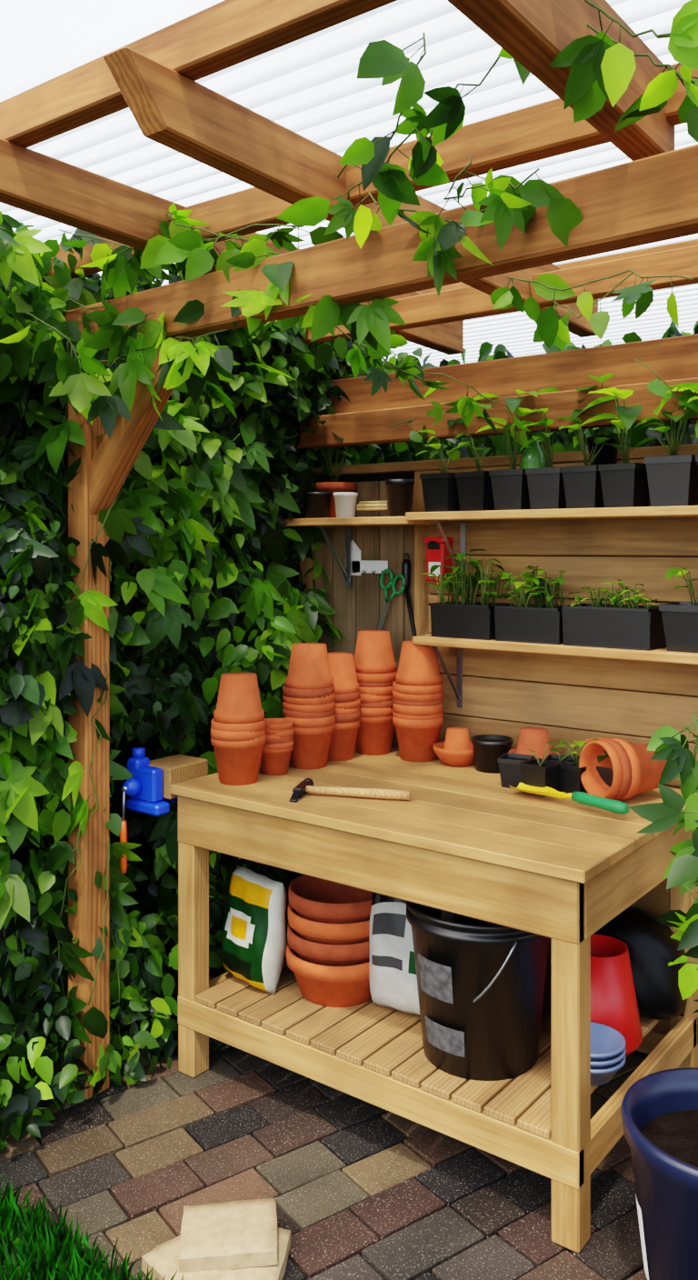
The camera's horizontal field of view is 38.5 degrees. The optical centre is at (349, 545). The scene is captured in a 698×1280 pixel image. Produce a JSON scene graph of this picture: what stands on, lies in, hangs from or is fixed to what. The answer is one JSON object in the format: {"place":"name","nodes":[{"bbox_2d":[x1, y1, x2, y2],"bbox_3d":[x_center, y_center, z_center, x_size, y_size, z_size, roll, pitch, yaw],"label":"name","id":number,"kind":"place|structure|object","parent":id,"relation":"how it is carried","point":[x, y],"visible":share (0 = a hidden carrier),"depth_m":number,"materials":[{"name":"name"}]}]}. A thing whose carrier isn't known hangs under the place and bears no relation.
{"place":"outdoors","nodes":[
{"label":"outdoors","id":0,"kind":"place"},
{"bbox_2d":[0,969,648,1279],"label":"pavement","id":1,"kind":"structure","parent":0,"point":[357,1188],"depth_m":2.60,"materials":[{"name":"brick"}]},
{"bbox_2d":[0,1174,184,1279],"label":"lawn","id":2,"kind":"structure","parent":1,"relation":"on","point":[33,1247],"depth_m":2.27,"materials":[{"name":"plant"}]},
{"bbox_2d":[141,1234,232,1279],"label":"paving slab","id":3,"kind":"object","parent":1,"relation":"on","point":[163,1258],"depth_m":2.25,"materials":[{"name":"stone"}]},
{"bbox_2d":[0,210,431,1150],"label":"hedge","id":4,"kind":"object","parent":1,"relation":"on","point":[207,595],"visible":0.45,"depth_m":3.25,"materials":[{"name":"green plant"}]},
{"bbox_2d":[167,1227,290,1279],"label":"paving slab","id":5,"kind":"object","parent":1,"relation":"on","point":[275,1272],"depth_m":2.22,"materials":[{"name":"stone"}]},
{"bbox_2d":[179,1198,278,1272],"bbox_3d":[-0.277,1.593,2.316,0.224,0.035,0.185,-1,1,-6],"label":"paving slab","id":6,"kind":"object","parent":5,"relation":"on","point":[230,1235],"depth_m":2.28,"materials":[{"name":"stone"}]},
{"bbox_2d":[300,544,312,642],"bbox_3d":[-0.157,0.685,4.113,0.070,1.930,0.070,0,0,37],"label":"wall plank","id":7,"kind":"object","parent":1,"relation":"on","point":[305,565],"depth_m":4.08,"materials":[{"name":"brown wood"}]},
{"bbox_2d":[284,516,437,588],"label":"shelf wall","id":8,"kind":"structure","parent":7,"relation":"attached to","point":[346,523],"depth_m":3.75,"materials":[{"name":"brown wood"}]},
{"bbox_2d":[286,490,305,519],"bbox_3d":[-0.208,-0.158,3.945,0.103,0.110,0.103,0,0,37],"label":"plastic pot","id":9,"kind":"object","parent":8,"relation":"on","point":[294,515],"visible":0.07,"depth_m":3.90,"materials":[{"name":"black plastic"}]},
{"bbox_2d":[302,491,331,518],"bbox_3d":[-0.123,-0.153,3.843,0.113,0.100,0.113,0,0,37],"label":"plastic pot","id":10,"kind":"object","parent":8,"relation":"on","point":[316,505],"visible":0.91,"depth_m":3.80,"materials":[{"name":"black plastic"}]},
{"bbox_2d":[296,420,364,518],"bbox_3d":[-0.052,-0.302,3.879,0.321,0.399,0.297,0,0,0],"label":"potted plant","id":11,"kind":"object","parent":8,"relation":"on","point":[335,486],"visible":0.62,"depth_m":3.85,"materials":[{"name":"green plant"}]},
{"bbox_2d":[333,492,358,517],"bbox_3d":[-0.013,-0.150,3.772,0.093,0.095,0.093,0,0,37],"label":"white pot","id":12,"kind":"object","parent":8,"relation":"on","point":[345,505],"visible":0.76,"depth_m":3.74,"materials":[{"name":"white plastic"}]},
{"bbox_2d":[350,540,388,575],"bbox_3d":[0.061,0.048,3.887,0.202,0.140,0.030,0,0,37],"label":"hook rack","id":13,"kind":"object","parent":8,"relation":"attached to","point":[358,565],"visible":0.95,"depth_m":3.90,"materials":[{"name":"white plastic"}]},
{"bbox_2d":[377,569,405,629],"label":"scissors","id":14,"kind":"object","parent":13,"relation":"hanging from","point":[392,581],"visible":0.93,"depth_m":3.80,"materials":[{"name":"green plastic"}]},
{"bbox_2d":[356,500,388,510],"bbox_3d":[0.099,-0.147,3.720,0.140,0.036,0.047,0,0,31],"label":"bamboo cane bundle","id":15,"kind":"object","parent":8,"relation":"on","point":[369,505],"visible":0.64,"depth_m":3.71,"materials":[{"name":"beige wood"}]},
{"bbox_2d":[385,479,414,516],"bbox_3d":[0.184,-0.171,3.636,0.107,0.135,0.107,0,0,37],"label":"plastic pot","id":16,"kind":"object","parent":8,"relation":"on","point":[399,494],"visible":0.8,"depth_m":3.60,"materials":[{"name":"black plastic"}]},
{"bbox_2d":[0,0,697,1099],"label":"pergola","id":17,"kind":"object","parent":1,"relation":"on","point":[153,82],"visible":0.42,"depth_m":2.40,"materials":[{"name":"brown wood"}]},
{"bbox_2d":[0,0,697,1043],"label":"climbing vine","id":18,"kind":"object","parent":17,"relation":"attached to","point":[87,384],"visible":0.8,"depth_m":2.62,"materials":[{"name":"green plant"}]},
{"bbox_2d":[414,470,437,635],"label":"wooden post","id":19,"kind":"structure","parent":1,"relation":"on","point":[420,555],"depth_m":3.72,"materials":[{"name":"brown wood"}]},
{"bbox_2d":[401,552,416,636],"bbox_3d":[0.246,0.356,3.709,0.041,0.656,0.166,0,0,-30],"label":"tool","id":20,"kind":"object","parent":19,"relation":"attached to","point":[406,569],"visible":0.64,"depth_m":3.75,"materials":[{"name":"grey metal"}]},
{"bbox_2d":[422,492,650,508],"bbox_3d":[1.544,-0.182,2.765,3.180,0.141,0.022,0,0,37],"label":"horizontal board","id":21,"kind":"object","parent":19,"relation":"attached to","point":[649,504],"visible":0.1,"depth_m":3.19,"materials":[{"name":"brown wood"}]},
{"bbox_2d":[422,459,644,473],"bbox_3d":[1.544,-0.268,2.765,3.180,0.021,0.022,0,0,37],"label":"wall plank","id":22,"kind":"object","parent":21,"relation":"on","point":[641,461],"visible":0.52,"depth_m":3.50,"materials":[{"name":"brown wood"}]},
{"bbox_2d":[422,594,667,632],"bbox_3d":[1.544,0.253,2.765,3.180,0.141,0.022,0,0,37],"label":"wall plank","id":23,"kind":"object","parent":19,"relation":"attached to","point":[432,598],"visible":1,"depth_m":3.52,"materials":[{"name":"brown wood"}]},
{"bbox_2d":[422,517,697,556],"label":"wall plank","id":24,"kind":"object","parent":19,"relation":"attached to","point":[677,536],"visible":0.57,"depth_m":3.34,"materials":[{"name":"brown wood"}]},
{"bbox_2d":[405,505,697,588],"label":"shelf","id":25,"kind":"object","parent":24,"relation":"attached to","point":[622,513],"depth_m":3.19,"materials":[{"name":"brown wood"}]},
{"bbox_2d":[415,429,460,511],"bbox_3d":[0.329,-0.259,3.518,0.152,0.288,0.246,0,0,43],"label":"potted seedling","id":26,"kind":"object","parent":25,"relation":"on","point":[440,491],"visible":0.89,"depth_m":3.47,"materials":[{"name":"black plastic"}]},
{"bbox_2d":[447,432,495,510],"bbox_3d":[0.437,-0.260,3.433,0.166,0.290,0.231,0,0,44],"label":"potted seedling","id":27,"kind":"object","parent":25,"relation":"on","point":[475,489],"visible":0.88,"depth_m":3.39,"materials":[{"name":"black plastic"}]},
{"bbox_2d":[473,387,559,509],"bbox_3d":[0.542,-0.320,3.374,0.354,0.409,0.261,0,0,37],"label":"potted seedling","id":28,"kind":"object","parent":25,"relation":"on","point":[510,489],"visible":0.73,"depth_m":3.30,"materials":[{"name":"black plastic"}]},
{"bbox_2d":[520,431,547,469],"bbox_3d":[0.625,-0.268,3.390,0.094,0.305,0.094,0,0,37],"label":"glass bottle","id":29,"kind":"object","parent":25,"relation":"on","point":[534,456],"visible":0.28,"depth_m":3.36,"materials":[{"name":"green glass"}]},
{"bbox_2d":[513,408,566,509],"bbox_3d":[0.648,-0.277,3.257,0.200,0.324,0.199,0,0,-4],"label":"potted seedling","id":30,"kind":"object","parent":25,"relation":"on","point":[545,488],"visible":0.88,"depth_m":3.23,"materials":[{"name":"black plastic"}]},
{"bbox_2d":[556,416,623,508],"bbox_3d":[0.759,-0.264,3.182,0.214,0.299,0.213,0,0,9],"label":"potted seedling","id":31,"kind":"object","parent":25,"relation":"on","point":[583,485],"visible":0.91,"depth_m":3.15,"materials":[{"name":"black plastic"}]},
{"bbox_2d":[580,387,649,507],"bbox_3d":[0.849,-0.296,3.128,0.210,0.362,0.332,0,0,43],"label":"potted seedling","id":32,"kind":"object","parent":25,"relation":"on","point":[625,484],"visible":0.88,"depth_m":3.06,"materials":[{"name":"black plastic"}]},
{"bbox_2d":[632,406,697,506],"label":"potted seedling","id":33,"kind":"object","parent":25,"relation":"on","point":[673,479],"visible":0.88,"depth_m":2.97,"materials":[{"name":"black plastic"}]},
{"bbox_2d":[667,382,697,464],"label":"potted seedling","id":34,"kind":"object","parent":25,"relation":"on","point":[693,386],"visible":0.89,"depth_m":2.90,"materials":[{"name":"green plant"}]},
{"bbox_2d":[422,555,697,602],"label":"wall plank","id":35,"kind":"object","parent":19,"relation":"attached to","point":[596,572],"visible":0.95,"depth_m":3.30,"materials":[{"name":"brown wood"}]},
{"bbox_2d":[424,537,453,602],"bbox_3d":[0.325,0.095,3.626,0.082,0.250,0.080,0,0,37],"label":"red box","id":36,"kind":"object","parent":35,"relation":"attached to","point":[437,553],"visible":0.66,"depth_m":3.60,"materials":[{"name":"red plastic"}]},
{"bbox_2d":[430,633,697,696],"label":"wall plank","id":37,"kind":"object","parent":19,"relation":"attached to","point":[675,678],"visible":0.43,"depth_m":3.34,"materials":[{"name":"brown wood"}]},
{"bbox_2d":[412,633,697,707],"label":"shelf","id":38,"kind":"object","parent":37,"relation":"attached to","point":[664,655],"depth_m":3.18,"materials":[{"name":"brown wood"}]},
{"bbox_2d":[422,549,510,639],"bbox_3d":[0.406,0.163,3.457,0.315,0.304,0.256,0,0,37],"label":"seedling tray","id":39,"kind":"object","parent":38,"relation":"on","point":[455,617],"visible":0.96,"depth_m":3.42,"materials":[{"name":"black plastic"}]},
{"bbox_2d":[492,565,581,644],"bbox_3d":[0.626,0.191,3.306,0.291,0.249,0.250,0,0,17],"label":"seedling tray","id":40,"kind":"object","parent":38,"relation":"on","point":[537,622],"visible":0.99,"depth_m":3.26,"materials":[{"name":"black plastic"}]},
{"bbox_2d":[560,579,667,650],"bbox_3d":[0.836,0.211,3.137,0.292,0.207,0.191,0,0,37],"label":"seedling tray","id":41,"kind":"object","parent":38,"relation":"on","point":[616,624],"visible":0.99,"depth_m":3.08,"materials":[{"name":"black plastic"}]},
{"bbox_2d":[659,567,697,653],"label":"potted seedling","id":42,"kind":"object","parent":38,"relation":"on","point":[680,620],"visible":1,"depth_m":2.95,"materials":[{"name":"black plastic"}]},
{"bbox_2d":[441,673,697,742],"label":"wall plank","id":43,"kind":"object","parent":19,"relation":"attached to","point":[635,713],"depth_m":3.35,"materials":[{"name":"brown wood"}]},
{"bbox_2d":[170,747,697,1252],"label":"potting bench","id":44,"kind":"object","parent":1,"relation":"on","point":[568,876],"visible":0.64,"depth_m":2.70,"materials":[{"name":"brown wood"}]},
{"bbox_2d":[120,747,207,873],"bbox_3d":[-0.609,0.835,3.212,0.160,0.370,0.284,0,0,37],"label":"bench vise","id":45,"kind":"object","parent":44,"relation":"attached to","point":[146,788],"visible":0.89,"depth_m":3.15,"materials":[{"name":"blue metal"}]},
{"bbox_2d":[210,672,266,785],"bbox_3d":[-0.352,0.580,3.183,0.174,0.340,0.176,0,0,37],"label":"terracotta pot stack","id":46,"kind":"object","parent":44,"relation":"on","point":[238,727],"visible":1,"depth_m":3.12,"materials":[{"name":"orange ceramic"}]},
{"bbox_2d":[221,864,286,995],"bbox_3d":[-0.303,1.221,3.192,0.142,0.340,0.270,8,-5,-41],"label":"compost bag","id":47,"kind":"object","parent":44,"relation":"on","point":[254,938],"visible":1,"depth_m":3.11,"materials":[{"name":"plastic"}]},
{"bbox_2d":[260,718,294,775],"bbox_3d":[-0.244,0.665,3.301,0.125,0.170,0.125,0,0,37],"label":"terracotta pot stack","id":48,"kind":"object","parent":44,"relation":"on","point":[277,747],"visible":0.82,"depth_m":3.25,"materials":[{"name":"orange ceramic"}]},
{"bbox_2d":[282,642,335,769],"bbox_3d":[-0.137,0.543,3.409,0.181,0.413,0.180,0,0,37],"label":"terracotta pot stack","id":49,"kind":"object","parent":44,"relation":"on","point":[308,698],"visible":0.94,"depth_m":3.34,"materials":[{"name":"orange ceramic"}]},
{"bbox_2d":[285,874,372,1007],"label":"stacked terracotta pots","id":50,"kind":"object","parent":44,"relation":"on","point":[327,953],"visible":0.69,"depth_m":2.99,"materials":[{"name":"orange ceramic"}]},
{"bbox_2d":[327,651,360,760],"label":"stacked terracotta pots","id":51,"kind":"object","parent":44,"relation":"on","point":[347,702],"visible":0.59,"depth_m":3.47,"materials":[{"name":"orange ceramic"}]},
{"bbox_2d":[290,778,410,802],"bbox_3d":[0.009,0.733,2.964,0.346,0.036,0.165,0,0,12],"label":"claw hammer","id":52,"kind":"object","parent":44,"relation":"on","point":[303,788],"visible":1,"depth_m":2.96,"materials":[{"name":"brown wood"}]},
{"bbox_2d":[353,630,398,755],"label":"stacked terracotta pots","id":53,"kind":"object","parent":44,"relation":"on","point":[376,671],"visible":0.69,"depth_m":3.56,"materials":[{"name":"orange ceramic"}]},
{"bbox_2d":[370,891,454,1016],"bbox_3d":[0.191,1.111,2.984,0.270,0.560,0.191,0,-4,31],"label":"fertiliser bag","id":54,"kind":"object","parent":44,"relation":"on","point":[393,979],"visible":0.4,"depth_m":2.92,"materials":[{"name":"plastic"}]},
{"bbox_2d":[392,640,443,761],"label":"stacked terracotta pots","id":55,"kind":"object","parent":44,"relation":"on","point":[417,704],"visible":0.98,"depth_m":3.46,"materials":[{"name":"orange ceramic"}]},
{"bbox_2d":[432,727,474,767],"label":"terracotta pots","id":56,"kind":"object","parent":44,"relation":"on","point":[455,748],"visible":0.96,"depth_m":3.40,"materials":[{"name":"orange ceramic"}]},
{"bbox_2d":[404,900,549,1080],"bbox_3d":[0.361,1.180,2.750,0.414,0.420,0.414,0,0,37],"label":"black bucket","id":57,"kind":"object","parent":44,"relation":"on","point":[481,984],"visible":0.66,"depth_m":2.60,"materials":[{"name":"black plastic"}]},
{"bbox_2d":[470,734,513,773],"bbox_3d":[0.478,0.698,3.345,0.140,0.105,0.140,0,0,37],"label":"plastic pot","id":58,"kind":"object","parent":44,"relation":"on","point":[489,750],"visible":0.9,"depth_m":3.29,"materials":[{"name":"black plastic"}]},
{"bbox_2d":[497,752,535,788],"bbox_3d":[0.523,0.705,3.122,0.095,0.090,0.095,0,0,25],"label":"plant pot","id":59,"kind":"object","parent":44,"relation":"on","point":[510,770],"visible":0.73,"depth_m":3.09,"materials":[{"name":"black plastic"}]},
{"bbox_2d":[509,727,559,759],"bbox_3d":[0.604,0.675,3.262,0.166,0.150,0.166,0,0,37],"label":"terracotta pot","id":60,"kind":"object","parent":44,"relation":"on","point":[535,739],"visible":0.42,"depth_m":3.22,"materials":[{"name":"orange ceramic"}]},
{"bbox_2d":[520,740,563,796],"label":"potted seedling","id":61,"kind":"object","parent":44,"relation":"on","point":[536,772],"visible":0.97,"depth_m":3.02,"materials":[{"name":"black plastic"}]},
{"bbox_2d":[543,744,580,789],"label":"potted seedling","id":62,"kind":"object","parent":44,"relation":"on","point":[558,757],"visible":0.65,"depth_m":3.11,"materials":[{"name":"black plastic"}]},
{"bbox_2d":[510,782,629,813],"bbox_3d":[0.628,0.718,2.870,0.084,0.040,0.406,0,0,-39],"label":"hand trowel","id":63,"kind":"object","parent":44,"relation":"on","point":[615,806],"visible":0.99,"depth_m":2.81,"materials":[{"name":"green plastic"}]},
{"bbox_2d":[553,738,599,793],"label":"potted seedling","id":64,"kind":"object","parent":44,"relation":"on","point":[570,779],"visible":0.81,"depth_m":3.01,"materials":[{"name":"black plastic"}]},
{"bbox_2d":[584,737,611,745],"bbox_3d":[0.801,0.681,3.126,0.127,0.137,0.125,0,0,37],"label":"terracotta pot stack","id":65,"kind":"object","parent":44,"relation":"on","point":[590,739],"visible":0.04,"depth_m":3.17,"materials":[{"name":"orange ceramic"}]},
{"bbox_2d":[596,750,612,787],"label":"potted seedling","id":66,"kind":"object","parent":44,"relation":"on","point":[605,774],"visible":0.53,"depth_m":2.97,"materials":[{"name":"black plastic"}]},
{"bbox_2d":[590,1021,625,1085],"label":"stacked bowls","id":67,"kind":"object","parent":44,"relation":"on","point":[607,1053],"visible":0.52,"depth_m":2.58,"materials":[{"name":"blue"}]},
{"bbox_2d":[590,933,642,1055],"bbox_3d":[0.700,1.260,2.826,0.250,0.260,0.250,0,0,37],"label":"red bucket","id":68,"kind":"object","parent":44,"relation":"on","point":[614,1003],"visible":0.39,"depth_m":2.74,"materials":[{"name":"red plastic"}]},
{"bbox_2d":[579,738,667,799],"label":"terracotta pots","id":69,"kind":"object","parent":44,"relation":"on","point":[636,770],"visible":0.91,"depth_m":2.90,"materials":[{"name":"orange ceramic"}]},
{"bbox_2d":[594,906,687,1019],"bbox_3d":[0.833,1.240,3.000,0.350,0.300,0.276,0,0,20],"label":"bin bag","id":70,"kind":"object","parent":44,"relation":"on","point":[646,939],"visible":0.43,"depth_m":2.88,"materials":[{"name":"plastic"}]},
{"bbox_2d":[325,471,697,786],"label":"backing wall","id":71,"kind":"structure","parent":1,"relation":"on","point":[375,477],"depth_m":3.80,"materials":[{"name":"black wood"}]},
{"bbox_2d":[312,527,333,652],"bbox_3d":[-0.106,0.690,4.051,0.111,1.880,0.022,0,0,37],"label":"vertical board","id":72,"kind":"object","parent":71,"relation":"attached to","point":[323,555],"depth_m":4.03,"materials":[{"name":"brown wood"}]},
{"bbox_2d":[333,481,356,658],"bbox_3d":[-0.015,0.690,3.982,0.111,1.880,0.022,0,0,37],"label":"vertical board","id":73,"kind":"object","parent":71,"relation":"attached to","point":[345,609],"visible":0.14,"depth_m":3.98,"materials":[{"name":"brown wood"}]},
{"bbox_2d":[356,480,379,641],"bbox_3d":[0.077,0.690,3.912,0.111,1.880,0.022,0,0,37],"label":"vertical board","id":74,"kind":"object","parent":71,"relation":"attached to","point":[368,589],"visible":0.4,"depth_m":3.90,"materials":[{"name":"brown wood"}]},
{"bbox_2d":[380,480,404,748],"bbox_3d":[0.169,0.690,3.843,0.111,1.880,0.022,0,0,37],"label":"vertical board","id":75,"kind":"object","parent":71,"relation":"attached to","point":[392,545],"visible":0.18,"depth_m":3.83,"materials":[{"name":"brown wood"}]},
{"bbox_2d":[404,479,414,640],"bbox_3d":[0.255,0.690,3.778,0.096,1.880,0.022,0,0,37],"label":"vertical board","id":76,"kind":"object","parent":71,"relation":"attached to","point":[409,540],"visible":0.02,"depth_m":3.78,"materials":[{"name":"brown wood"}]},
{"bbox_2d":[312,443,697,476],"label":"top rail","id":77,"kind":"object","parent":71,"relation":"attached to","point":[577,456],"visible":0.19,"depth_m":3.57,"materials":[{"name":"brown wood"}]},
{"bbox_2d":[571,373,630,465],"bbox_3d":[0.790,-0.408,3.231,0.280,0.316,0.278,0,0,37],"label":"potted plant","id":78,"kind":"object","parent":77,"relation":"on","point":[606,454],"visible":0.45,"depth_m":3.19,"materials":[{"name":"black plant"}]},
{"bbox_2d":[353,320,697,464],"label":"trees","id":79,"kind":"object","parent":1,"relation":"on","point":[496,446],"visible":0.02,"depth_m":4.08,"materials":[{"name":"green plant"}]},
{"bbox_2d":[636,1030,665,1054],"bbox_3d":[1.544,1.558,2.765,3.180,0.141,0.022,0,0,37],"label":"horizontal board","id":80,"kind":"object","parent":1,"relation":"on","point":[650,1042],"depth_m":3.19,"materials":[{"name":"brown wood"}]},
{"bbox_2d":[620,1067,697,1279],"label":"plant pot","id":81,"kind":"object","parent":1,"relation":"on","point":[659,1110],"visible":1,"depth_m":2.10,"materials":[{"name":"blue plastic"}]},
{"bbox_2d":[629,711,697,1013],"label":"leafy plant","id":82,"kind":"object","parent":81,"relation":"in","point":[669,744],"visible":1,"depth_m":1.93,"materials":[{"name":"green plant"}]},
{"bbox_2d":[0,0,697,365],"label":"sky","id":83,"kind":"structure","parent":0,"point":[44,40],"depth_m":54.79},
{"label":"horizontal board","id":84,"kind":"object","parent":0,"visible":0},
{"bbox_2d":[630,877,669,918],"bbox_3d":[1.544,1.123,2.765,3.180,0.141,0.022,0,0,37],"label":"horizontal board","id":85,"kind":"object","parent":84,"relation":"on","point":[655,901],"depth_m":3.18,"materials":[{"name":"brown wood"}]},
{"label":"horizontal board","id":86,"kind":"object","parent":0,"visible":0},
{"bbox_2d":[663,784,680,789],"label":"horizontal board","id":87,"kind":"object","parent":86,"relation":"on","point":[671,786],"depth_m":3.16,"materials":[{"name":"brown wood"}]},
{"bbox_2d":[439,712,697,787],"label":"wall plank","id":88,"kind":"object","parent":87,"relation":"on","point":[482,725],"depth_m":3.46,"materials":[{"name":"brown wood"}]}
]}

